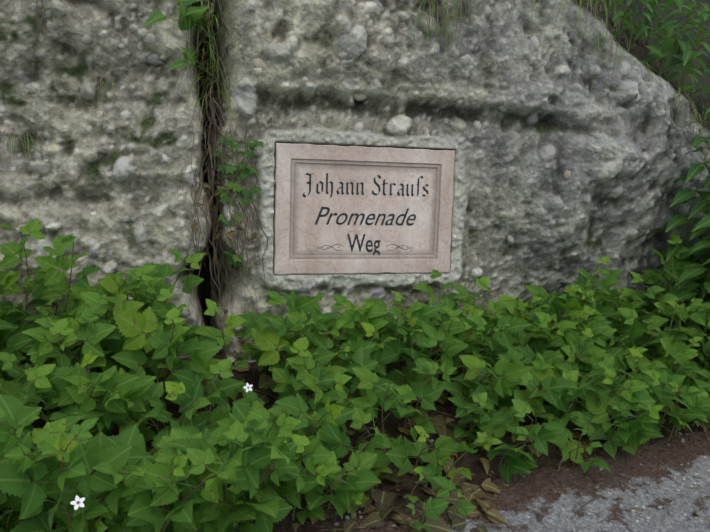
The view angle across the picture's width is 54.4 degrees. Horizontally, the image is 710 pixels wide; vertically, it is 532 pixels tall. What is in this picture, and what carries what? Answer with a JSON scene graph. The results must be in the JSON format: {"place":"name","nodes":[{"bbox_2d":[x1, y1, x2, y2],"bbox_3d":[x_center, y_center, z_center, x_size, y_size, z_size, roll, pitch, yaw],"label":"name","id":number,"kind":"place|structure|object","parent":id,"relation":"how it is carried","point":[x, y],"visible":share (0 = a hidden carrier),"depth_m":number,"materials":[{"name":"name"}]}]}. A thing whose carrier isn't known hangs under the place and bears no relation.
{"place":"outdoors","nodes":[
{"label":"outdoors","id":0,"kind":"place"},
{"bbox_2d":[0,317,709,531],"bbox_3d":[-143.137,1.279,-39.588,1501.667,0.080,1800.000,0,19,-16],"label":"ground","id":1,"kind":"structure","parent":0,"point":[471,462],"depth_m":1.95,"materials":[{"name":"soil"}]},
{"bbox_2d":[0,0,709,366],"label":"rock face","id":2,"kind":"object","parent":1,"relation":"on","point":[546,114],"visible":0.48,"depth_m":2.19},
{"bbox_2d":[0,0,489,358],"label":"hanging vines","id":3,"kind":"object","parent":2,"relation":"on","point":[190,17],"visible":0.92,"depth_m":2.11,"materials":[{"name":"green plant"}]},
{"bbox_2d":[273,143,454,274],"bbox_3d":[0.036,-0.180,2.252,0.604,0.413,0.030,0,7,-16],"label":"plaque","id":4,"kind":"object","parent":2,"relation":"attached to","point":[353,210],"visible":1,"depth_m":2.24,"materials":[{"name":"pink stone"}]},
{"bbox_2d":[0,219,709,531],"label":"plants","id":5,"kind":"object","parent":1,"relation":"on","point":[219,469],"visible":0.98,"depth_m":1.76,"materials":[{"name":"green plant"}]},
{"bbox_2d":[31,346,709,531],"bbox_3d":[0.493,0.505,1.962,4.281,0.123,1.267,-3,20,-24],"label":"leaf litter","id":6,"kind":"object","parent":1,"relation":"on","point":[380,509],"visible":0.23,"depth_m":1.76,"materials":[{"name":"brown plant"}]},
{"bbox_2d":[203,0,709,306],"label":"bank","id":7,"kind":"structure","parent":1,"relation":"on","point":[688,80],"depth_m":3.41,"materials":[{"name":"green plant"}]},
{"bbox_2d":[524,0,709,382],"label":"nettles and grass","id":8,"kind":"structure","parent":7,"relation":"on","point":[700,230],"depth_m":2.42,"materials":[{"name":"green plant"}]},
{"bbox_2d":[318,431,709,531],"bbox_3d":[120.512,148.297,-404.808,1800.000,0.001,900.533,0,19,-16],"label":"asphalt path","id":9,"kind":"structure","parent":0,"point":[684,518],"depth_m":1.80,"materials":[{"name":"grey asphalt"}]},
{"bbox_2d":[25,0,698,531],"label":"pebbles","id":10,"kind":"object","parent":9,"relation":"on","point":[257,62],"visible":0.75,"depth_m":2.06,"materials":[{"name":"stone"}]}
]}

